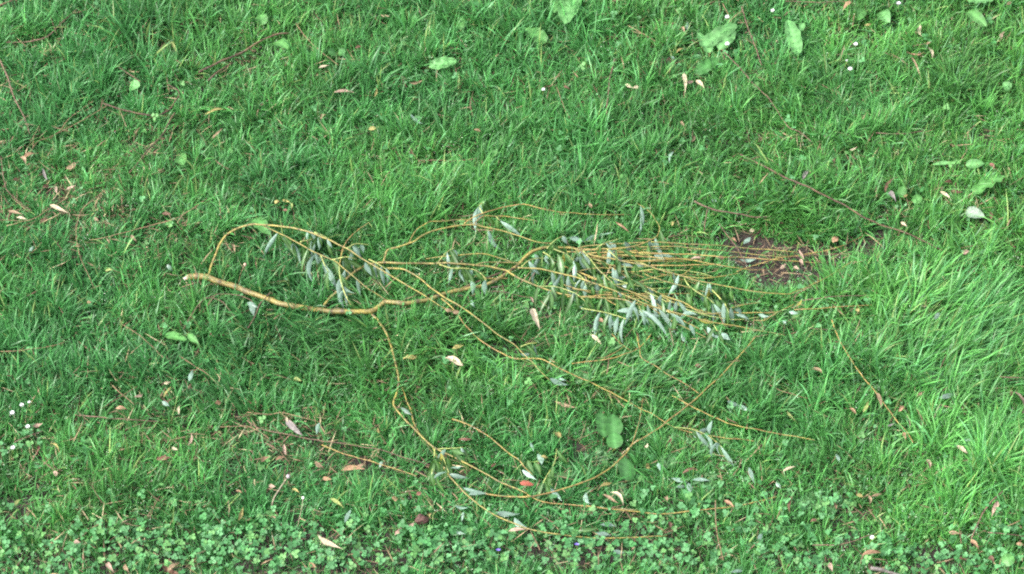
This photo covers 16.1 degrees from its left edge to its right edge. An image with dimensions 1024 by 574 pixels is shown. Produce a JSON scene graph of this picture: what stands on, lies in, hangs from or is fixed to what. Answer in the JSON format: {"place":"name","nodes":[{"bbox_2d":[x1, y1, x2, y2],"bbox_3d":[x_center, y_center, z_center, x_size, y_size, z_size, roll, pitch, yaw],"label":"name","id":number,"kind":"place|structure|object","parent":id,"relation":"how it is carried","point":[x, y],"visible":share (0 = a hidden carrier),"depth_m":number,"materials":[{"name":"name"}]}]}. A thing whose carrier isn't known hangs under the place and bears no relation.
{"place":"outdoors","nodes":[
{"label":"outdoors","id":0,"kind":"place"},
{"bbox_2d":[0,0,1023,573],"bbox_3d":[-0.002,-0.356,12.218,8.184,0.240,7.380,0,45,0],"label":"grass","id":1,"kind":"structure","parent":0,"point":[996,302],"depth_m":12.02,"materials":[{"name":"green plant"}]},
{"bbox_2d":[0,59,29,133],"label":"fallen twig","id":2,"kind":"object","parent":1,"relation":"on","point":[13,94],"visible":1,"depth_m":12.59,"materials":[{"name":"brown wood"}]},
{"bbox_2d":[1,156,31,210],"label":"fallen twig","id":3,"kind":"object","parent":1,"relation":"on","point":[5,185],"visible":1,"depth_m":12.27,"materials":[{"name":"brown wood"}]},
{"bbox_2d":[0,342,64,351],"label":"fallen twig","id":4,"kind":"object","parent":1,"relation":"on","point":[29,349],"visible":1,"depth_m":11.70,"materials":[{"name":"brown wood"}]},
{"bbox_2d":[8,197,67,220],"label":"fallen twig","id":5,"kind":"object","parent":1,"relation":"on","point":[41,214],"visible":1,"depth_m":12.17,"materials":[{"name":"brown wood"}]},
{"bbox_2d":[6,9,76,43],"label":"fallen twig","id":6,"kind":"object","parent":1,"relation":"on","point":[46,36],"visible":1,"depth_m":12.81,"materials":[{"name":"brown wood"}]},
{"bbox_2d":[50,204,67,212],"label":"dry leaf","id":7,"kind":"object","parent":1,"relation":"on","point":[54,206],"visible":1,"depth_m":12.19,"materials":[{"name":"beige plant"}]},
{"bbox_2d":[28,106,105,156],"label":"fallen twig","id":8,"kind":"object","parent":1,"relation":"on","point":[70,126],"visible":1,"depth_m":12.48,"materials":[{"name":"brown wood"}]},
{"bbox_2d":[76,190,104,286],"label":"fallen twig","id":9,"kind":"object","parent":1,"relation":"on","point":[76,231],"visible":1,"depth_m":12.13,"materials":[{"name":"brown wood"}]},
{"bbox_2d":[75,414,158,421],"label":"fallen twig","id":10,"kind":"object","parent":1,"relation":"on","point":[114,418],"visible":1,"depth_m":11.49,"materials":[{"name":"brown wood"}]},
{"bbox_2d":[106,385,136,405],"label":"fallen twig","id":11,"kind":"object","parent":1,"relation":"on","point":[122,395],"visible":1,"depth_m":11.57,"materials":[{"name":"brown wood"}]},
{"bbox_2d":[129,80,139,89],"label":"broadleaf weed","id":12,"kind":"object","parent":1,"relation":"on","point":[136,82],"visible":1,"depth_m":12.61,"materials":[{"name":"green plant"}]},
{"bbox_2d":[101,84,179,115],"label":"fallen twig","id":13,"kind":"object","parent":1,"relation":"on","point":[106,104],"visible":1,"depth_m":12.54,"materials":[{"name":"brown wood"}]},
{"bbox_2d":[121,323,162,357],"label":"fallen twig","id":14,"kind":"object","parent":1,"relation":"on","point":[141,337],"visible":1,"depth_m":11.76,"materials":[{"name":"brown wood"}]},
{"bbox_2d":[91,199,205,239],"bbox_3d":[-1.212,-0.215,12.137,0.429,0.013,0.048,-20,48,-19],"label":"fallen twig","id":15,"kind":"object","parent":1,"relation":"on","point":[153,224],"visible":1,"depth_m":12.13,"materials":[{"name":"brown wood"}]},
{"bbox_2d":[129,112,174,172],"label":"fallen twig","id":16,"kind":"object","parent":1,"relation":"on","point":[155,142],"visible":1,"depth_m":12.43,"materials":[{"name":"brown wood"}]},
{"bbox_2d":[162,565,178,573],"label":"dry leaf","id":17,"kind":"object","parent":1,"relation":"on","point":[171,571],"visible":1,"depth_m":11.05,"materials":[{"name":"brown plant"}]},
{"bbox_2d":[175,153,185,164],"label":"broadleaf weed","id":18,"kind":"object","parent":1,"relation":"on","point":[179,160],"visible":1,"depth_m":12.37,"materials":[{"name":"green plant"}]},
{"bbox_2d":[165,331,198,344],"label":"broadleaf weed","id":19,"kind":"object","parent":1,"relation":"on","point":[173,335],"visible":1,"depth_m":11.76,"materials":[{"name":"green plant"}]},
{"bbox_2d":[183,294,251,328],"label":"fallen twig","id":20,"kind":"object","parent":1,"relation":"on","point":[216,299],"visible":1,"depth_m":11.84,"materials":[{"name":"brown wood"}]},
{"bbox_2d":[198,32,288,80],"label":"fallen twig","id":21,"kind":"object","parent":1,"relation":"on","point":[218,62],"visible":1,"depth_m":12.72,"materials":[{"name":"brown wood"}]},
{"bbox_2d":[219,426,268,438],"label":"fallen twig","id":22,"kind":"object","parent":1,"relation":"on","point":[241,426],"visible":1,"depth_m":11.48,"materials":[{"name":"brown wood"}]},
{"bbox_2d":[247,302,257,307],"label":"fallen willow leaf","id":23,"kind":"object","parent":1,"relation":"on","point":[251,304],"visible":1,"depth_m":11.83,"materials":[{"name":"green plant"}]},
{"bbox_2d":[250,216,270,234],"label":"broadleaf weed","id":24,"kind":"object","parent":1,"relation":"on","point":[260,220],"visible":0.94,"depth_m":12.13,"materials":[{"name":"green plant"}]},
{"bbox_2d":[256,14,267,28],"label":"broadleaf weed","id":25,"kind":"object","parent":1,"relation":"on","point":[263,18],"visible":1,"depth_m":12.86,"materials":[{"name":"green plant"}]},
{"bbox_2d":[271,474,289,505],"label":"seed stalk","id":26,"kind":"object","parent":1,"relation":"on","point":[287,476],"visible":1,"depth_m":11.26,"materials":[{"name":"beige plant"}]},
{"bbox_2d":[273,38,288,48],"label":"broadleaf weed","id":27,"kind":"object","parent":1,"relation":"on","point":[281,43],"visible":1,"depth_m":12.77,"materials":[{"name":"green plant"}]},
{"bbox_2d":[247,412,318,421],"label":"fallen twig","id":28,"kind":"object","parent":1,"relation":"on","point":[280,412],"visible":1,"depth_m":11.51,"materials":[{"name":"brown wood"}]},
{"bbox_2d":[286,420,301,434],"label":"dry leaf","id":29,"kind":"object","parent":1,"relation":"on","point":[291,425],"visible":1,"depth_m":11.46,"materials":[{"name":"beige plant"}]},
{"bbox_2d":[330,498,343,507],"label":"dry leaf","id":30,"kind":"object","parent":1,"relation":"on","point":[336,501],"visible":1,"depth_m":11.22,"materials":[{"name":"yellow plant"}]},
{"bbox_2d":[328,47,345,60],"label":"broadleaf weed","id":31,"kind":"object","parent":1,"relation":"on","point":[331,51],"visible":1,"depth_m":12.75,"materials":[{"name":"green plant"}]},
{"bbox_2d":[247,420,429,464],"bbox_3d":[-0.547,0.496,11.425,0.633,0.021,0.029,13,46,12],"label":"fallen twig","id":32,"kind":"object","parent":1,"relation":"on","point":[333,442],"visible":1,"depth_m":11.43,"materials":[{"name":"brown wood"}]},
{"bbox_2d":[344,508,351,522],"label":"fallen willow leaf","id":33,"kind":"object","parent":1,"relation":"on","point":[347,515],"visible":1,"depth_m":11.20,"materials":[{"name":"green plant"}]},
{"bbox_2d":[341,465,363,470],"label":"dry leaf","id":34,"kind":"object","parent":1,"relation":"on","point":[349,467],"visible":1,"depth_m":11.35,"materials":[{"name":"orange plant"}]},
{"bbox_2d":[322,445,416,475],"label":"fallen twig","id":35,"kind":"object","parent":1,"relation":"on","point":[366,460],"visible":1,"depth_m":11.37,"materials":[{"name":"brown wood"}]},
{"bbox_2d":[403,355,416,359],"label":"dry leaf","id":36,"kind":"object","parent":1,"relation":"on","point":[413,356],"visible":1,"depth_m":11.64,"materials":[{"name":"yellow plant"}]},
{"bbox_2d":[415,514,428,524],"bbox_3d":[-0.279,0.719,11.198,0.044,0.032,0.036,0,45,0],"label":"brown clod","id":37,"kind":"object","parent":1,"relation":"on","point":[420,518],"visible":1,"depth_m":11.19,"materials":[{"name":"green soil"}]},
{"bbox_2d":[429,56,456,69],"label":"broadleaf weed","id":38,"kind":"object","parent":1,"relation":"on","point":[437,62],"visible":1,"depth_m":12.71,"materials":[{"name":"green plant"}]},
{"bbox_2d":[446,356,462,365],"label":"dry leaf","id":39,"kind":"object","parent":1,"relation":"on","point":[457,361],"visible":1,"depth_m":11.63,"materials":[{"name":"beige plant"}]},
{"bbox_2d":[457,17,464,29],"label":"broadleaf weed","id":40,"kind":"object","parent":1,"relation":"on","point":[462,22],"visible":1,"depth_m":12.84,"materials":[{"name":"green plant"}]},
{"bbox_2d":[452,418,532,474],"bbox_3d":[-0.054,0.497,11.404,0.345,0.019,0.028,33,53,28],"label":"fallen twig","id":41,"kind":"object","parent":1,"relation":"on","point":[495,442],"visible":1,"depth_m":11.41,"materials":[{"name":"brown wood"}]},
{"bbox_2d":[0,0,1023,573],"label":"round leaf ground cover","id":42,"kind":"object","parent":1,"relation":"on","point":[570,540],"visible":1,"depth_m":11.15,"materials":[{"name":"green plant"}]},
{"bbox_2d":[318,535,341,548],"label":"dry leaf","id":43,"kind":"object","parent":42,"relation":"on","point":[326,541],"visible":1,"depth_m":11.13,"materials":[{"name":"beige plant"}]},
{"bbox_2d":[0,0,1023,573],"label":"dry straw","id":44,"kind":"object","parent":1,"relation":"on","point":[450,318],"visible":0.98,"depth_m":11.82,"materials":[{"name":"plant"}]},
{"bbox_2d":[0,0,1023,573],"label":"leaf weeds","id":45,"kind":"object","parent":1,"relation":"on","point":[46,356],"visible":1,"depth_m":11.86,"materials":[{"name":"green plant"}]},
{"bbox_2d":[509,527,523,530],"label":"dry leaf","id":46,"kind":"object","parent":1,"relation":"on","point":[516,529],"visible":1,"depth_m":11.16,"materials":[{"name":"beige plant"}]},
{"bbox_2d":[183,200,862,538],"bbox_3d":[0.049,0.224,11.653,2.276,0.145,1.491,0,45,0],"label":"willow branch","id":47,"kind":"object","parent":1,"relation":"on","point":[620,300],"visible":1,"depth_m":11.89,"materials":[{"name":"yellow plant"}]},
{"bbox_2d":[248,292,270,327],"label":"fallen twig","id":48,"kind":"object","parent":47,"relation":"on","point":[258,307],"visible":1,"depth_m":11.79,"materials":[{"name":"brown wood"}]},
{"bbox_2d":[520,480,532,485],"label":"fallen red leaf","id":49,"kind":"object","parent":1,"relation":"on","point":[523,482],"visible":1,"depth_m":11.28,"materials":[{"name":"red plant"}]},
{"bbox_2d":[530,308,539,328],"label":"dry leaf","id":50,"kind":"object","parent":1,"relation":"on","point":[533,313],"visible":1,"depth_m":11.80,"materials":[{"name":"beige plant"}]},
{"bbox_2d":[525,27,547,46],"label":"broadleaf weed","id":51,"kind":"object","parent":1,"relation":"on","point":[536,35],"visible":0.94,"depth_m":12.80,"materials":[{"name":"green plant"}]},
{"bbox_2d":[550,364,566,376],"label":"cutleaf weed","id":52,"kind":"object","parent":1,"relation":"on","point":[559,373],"visible":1,"depth_m":11.63,"materials":[{"name":"green plant"}]},
{"bbox_2d":[549,0,579,23],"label":"broadleaf weed","id":53,"kind":"object","parent":1,"relation":"on","point":[569,9],"visible":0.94,"depth_m":12.88,"materials":[{"name":"green plant"}]},
{"bbox_2d":[572,367,593,385],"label":"cutleaf weed","id":54,"kind":"object","parent":1,"relation":"on","point":[583,376],"visible":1,"depth_m":11.63,"materials":[{"name":"green plant"}]},
{"bbox_2d":[593,448,613,463],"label":"cutleaf weed","id":55,"kind":"object","parent":1,"relation":"on","point":[605,453],"visible":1,"depth_m":11.43,"materials":[{"name":"green plant"}]},
{"bbox_2d":[596,412,622,452],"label":"broadleaf weed","id":56,"kind":"object","parent":1,"relation":"on","point":[612,432],"visible":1,"depth_m":11.47,"materials":[{"name":"green plant"}]},
{"bbox_2d":[606,58,615,115],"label":"fallen twig","id":57,"kind":"object","parent":1,"relation":"on","point":[609,85],"visible":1,"depth_m":12.60,"materials":[{"name":"brown wood"}]},
{"bbox_2d":[571,333,651,363],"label":"fallen twig","id":58,"kind":"object","parent":1,"relation":"on","point":[612,353],"visible":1,"depth_m":11.66,"materials":[{"name":"brown wood"}]},
{"bbox_2d":[604,482,626,498],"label":"cutleaf weed","id":59,"kind":"object","parent":1,"relation":"on","point":[622,486],"visible":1,"depth_m":11.31,"materials":[{"name":"green plant"}]},
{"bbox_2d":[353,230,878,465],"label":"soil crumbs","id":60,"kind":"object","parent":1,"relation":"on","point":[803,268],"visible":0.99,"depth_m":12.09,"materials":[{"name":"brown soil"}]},
{"bbox_2d":[611,491,622,502],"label":"dry leaf","id":61,"kind":"object","parent":1,"relation":"on","point":[618,494],"visible":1,"depth_m":11.24,"materials":[{"name":"beige plant"}]},
{"bbox_2d":[618,458,635,482],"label":"broadleaf weed","id":62,"kind":"object","parent":1,"relation":"on","point":[624,468],"visible":1,"depth_m":11.34,"materials":[{"name":"green plant"}]},
{"bbox_2d":[638,352,655,367],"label":"cutleaf weed","id":63,"kind":"object","parent":1,"relation":"on","point":[645,357],"visible":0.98,"depth_m":11.70,"materials":[{"name":"green plant"}]},
{"bbox_2d":[659,453,675,467],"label":"cutleaf weed","id":64,"kind":"object","parent":1,"relation":"on","point":[664,461],"visible":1,"depth_m":11.39,"materials":[{"name":"green plant"}]},
{"bbox_2d":[637,336,698,393],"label":"fallen twig","id":65,"kind":"object","parent":1,"relation":"on","point":[659,368],"visible":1,"depth_m":11.63,"materials":[{"name":"brown wood"}]},
{"bbox_2d":[682,73,686,89],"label":"dry leaf","id":66,"kind":"object","parent":1,"relation":"on","point":[685,79],"visible":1,"depth_m":12.61,"materials":[{"name":"beige plant"}]},
{"bbox_2d":[684,434,707,450],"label":"cutleaf weed","id":67,"kind":"object","parent":1,"relation":"on","point":[690,438],"visible":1,"depth_m":11.46,"materials":[{"name":"green plant"}]},
{"bbox_2d":[693,478,709,480],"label":"fallen willow leaf","id":68,"kind":"object","parent":1,"relation":"on","point":[700,479],"visible":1,"depth_m":11.32,"materials":[{"name":"green plant"}]},
{"bbox_2d":[693,468,716,487],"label":"cutleaf weed","id":69,"kind":"object","parent":1,"relation":"on","point":[705,473],"visible":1,"depth_m":11.35,"materials":[{"name":"green plant"}]},
{"bbox_2d":[693,57,719,76],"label":"broadleaf weed","id":70,"kind":"object","parent":1,"relation":"on","point":[703,67],"visible":1,"depth_m":12.68,"materials":[{"name":"green plant"}]},
{"bbox_2d":[696,23,736,53],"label":"broadleaf weed","id":71,"kind":"object","parent":1,"relation":"on","point":[721,39],"visible":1,"depth_m":12.80,"materials":[{"name":"green plant"}]},
{"bbox_2d":[715,500,723,560],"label":"fallen twig","id":72,"kind":"object","parent":1,"relation":"on","point":[716,529],"visible":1,"depth_m":11.17,"materials":[{"name":"brown wood"}]},
{"bbox_2d":[719,223,745,263],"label":"fallen twig","id":73,"kind":"object","parent":1,"relation":"on","point":[732,242],"visible":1,"depth_m":12.09,"materials":[{"name":"brown wood"}]},
{"bbox_2d":[694,200,771,234],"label":"fallen twig","id":74,"kind":"object","parent":1,"relation":"on","point":[726,212],"visible":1,"depth_m":12.15,"materials":[{"name":"brown wood"}]},
{"bbox_2d":[672,395,812,439],"bbox_3d":[0.727,0.430,11.489,0.486,0.018,0.049,17,47,16],"label":"fallen twig","id":75,"kind":"object","parent":1,"relation":"on","point":[734,424],"visible":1,"depth_m":11.47,"materials":[{"name":"brown wood"}]},
{"bbox_2d":[741,6,761,65],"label":"fallen twig","id":76,"kind":"object","parent":1,"relation":"on","point":[750,34],"visible":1,"depth_m":12.81,"materials":[{"name":"brown wood"}]},
{"bbox_2d":[748,468,754,483],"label":"fallen willow leaf","id":77,"kind":"object","parent":1,"relation":"on","point":[750,472],"visible":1,"depth_m":11.34,"materials":[{"name":"green plant"}]},
{"bbox_2d":[721,49,812,142],"bbox_3d":[0.875,-0.669,12.587,0.032,0.022,0.567,-23,49,-21],"label":"fallen twig","id":78,"kind":"object","parent":1,"relation":"on","point":[766,95],"visible":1,"depth_m":12.57,"materials":[{"name":"brown wood"}]},
{"bbox_2d":[785,20,804,56],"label":"broadleaf weed","id":79,"kind":"object","parent":1,"relation":"on","point":[795,34],"visible":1,"depth_m":12.79,"materials":[{"name":"green plant"}]},
{"bbox_2d":[800,497,815,510],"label":"cutleaf weed","id":80,"kind":"object","parent":1,"relation":"on","point":[807,506],"visible":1,"depth_m":11.27,"materials":[{"name":"green plant"}]},
{"bbox_2d":[786,1,840,2],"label":"fallen twig","id":81,"kind":"object","parent":1,"relation":"on","point":[813,2],"visible":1,"depth_m":12.94,"materials":[{"name":"brown wood"}]},
{"bbox_2d":[804,490,825,507],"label":"cutleaf weed","id":82,"kind":"object","parent":1,"relation":"on","point":[813,495],"visible":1,"depth_m":11.30,"materials":[{"name":"green plant"}]},
{"bbox_2d":[819,501,839,514],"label":"cutleaf weed","id":83,"kind":"object","parent":1,"relation":"on","point":[829,509],"visible":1,"depth_m":11.25,"materials":[{"name":"green plant"}]},
{"bbox_2d":[794,305,868,309],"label":"fallen twig","id":84,"kind":"object","parent":1,"relation":"on","point":[829,307],"visible":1,"depth_m":11.84,"materials":[{"name":"brown wood"}]},
{"bbox_2d":[803,295,864,300],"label":"fallen twig","id":85,"kind":"object","parent":1,"relation":"on","point":[835,296],"visible":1,"depth_m":11.88,"materials":[{"name":"brown wood"}]},
{"bbox_2d":[740,154,941,250],"bbox_3d":[1.097,-0.289,12.197,0.793,0.067,0.051,26,50,23],"label":"fallen twig","id":86,"kind":"object","parent":1,"relation":"on","point":[820,193],"visible":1,"depth_m":12.18,"materials":[{"name":"brown wood"}]},
{"bbox_2d":[813,533,877,545],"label":"fallen twig","id":87,"kind":"object","parent":1,"relation":"on","point":[843,543],"visible":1,"depth_m":11.14,"materials":[{"name":"brown wood"}]},
{"bbox_2d":[862,549,880,555],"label":"dry leaf","id":88,"kind":"object","parent":1,"relation":"on","point":[871,551],"visible":1,"depth_m":11.10,"materials":[{"name":"beige plant"}]},
{"bbox_2d":[831,320,912,441],"bbox_3d":[1.142,0.295,11.611,0.038,0.030,0.587,-16,47,-16],"label":"fallen twig","id":89,"kind":"object","parent":1,"relation":"on","point":[867,382],"visible":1,"depth_m":11.61,"materials":[{"name":"brown wood"}]},
{"bbox_2d":[857,8,890,22],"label":"broadleaf weed","id":90,"kind":"object","parent":1,"relation":"on","point":[885,13],"visible":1,"depth_m":12.88,"materials":[{"name":"green plant"}]},
{"bbox_2d":[876,392,881,407],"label":"dry leaf","id":91,"kind":"object","parent":1,"relation":"on","point":[879,397],"visible":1,"depth_m":11.54,"materials":[{"name":"brown plant"}]},
{"bbox_2d":[870,566,897,573],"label":"fallen twig","id":92,"kind":"object","parent":1,"relation":"on","point":[879,569],"visible":1,"depth_m":11.06,"materials":[{"name":"beige wood"}]},
{"bbox_2d":[876,131,922,133],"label":"fallen twig","id":93,"kind":"object","parent":1,"relation":"on","point":[897,133],"visible":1,"depth_m":12.45,"materials":[{"name":"brown wood"}]},
{"bbox_2d":[897,186,922,206],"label":"broadleaf weed","id":94,"kind":"object","parent":1,"relation":"on","point":[901,190],"visible":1,"depth_m":12.24,"materials":[{"name":"green plant"}]},
{"bbox_2d":[921,361,942,380],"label":"cutleaf weed","id":95,"kind":"object","parent":1,"relation":"on","point":[931,374],"visible":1,"depth_m":11.66,"materials":[{"name":"green plant"}]},
{"bbox_2d":[931,161,949,168],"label":"broadleaf weed","id":96,"kind":"object","parent":1,"relation":"on","point":[942,163],"visible":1,"depth_m":12.35,"materials":[{"name":"green plant"}]},
{"bbox_2d":[939,393,955,398],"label":"fallen willow leaf","id":97,"kind":"object","parent":1,"relation":"on","point":[945,396],"visible":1,"depth_m":11.56,"materials":[{"name":"green plant"}]},
{"bbox_2d":[965,159,983,167],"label":"broadleaf weed","id":98,"kind":"object","parent":1,"relation":"on","point":[974,162],"visible":1,"depth_m":12.35,"materials":[{"name":"green plant"}]},
{"bbox_2d":[965,206,984,217],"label":"broadleaf weed","id":99,"kind":"object","parent":1,"relation":"on","point":[975,212],"visible":1,"depth_m":12.18,"materials":[{"name":"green plant"}]},
{"bbox_2d":[967,9,986,26],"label":"broadleaf weed","id":100,"kind":"object","parent":1,"relation":"on","point":[975,14],"visible":1,"depth_m":12.86,"materials":[{"name":"green plant"}]},
{"bbox_2d":[967,0,992,3],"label":"broadleaf weed","id":101,"kind":"object","parent":1,"relation":"on","point":[976,1],"visible":1,"depth_m":12.93,"materials":[{"name":"green plant"}]},
{"bbox_2d":[970,491,1002,542],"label":"fallen twig","id":102,"kind":"object","parent":1,"relation":"on","point":[1000,493],"visible":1,"depth_m":11.18,"materials":[{"name":"brown wood"}]},
{"bbox_2d":[972,174,1005,198],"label":"broadleaf weed","id":103,"kind":"object","parent":1,"relation":"on","point":[981,188],"visible":1,"depth_m":12.27,"materials":[{"name":"green plant"}]},
{"bbox_2d":[991,500,998,516],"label":"dry leaf","id":104,"kind":"object","parent":1,"relation":"on","point":[996,504],"visible":1,"depth_m":11.19,"materials":[{"name":"brown plant"}]},
{"bbox_2d":[1002,82,1011,94],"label":"broadleaf weed","id":105,"kind":"object","parent":1,"relation":"on","point":[1007,86],"visible":1,"depth_m":12.63,"materials":[{"name":"green plant"}]},
{"bbox_2d":[1001,553,1014,566],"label":"broadleaf weed","id":106,"kind":"object","parent":1,"relation":"on","point":[1007,559],"visible":1,"depth_m":11.08,"materials":[{"name":"green plant"}]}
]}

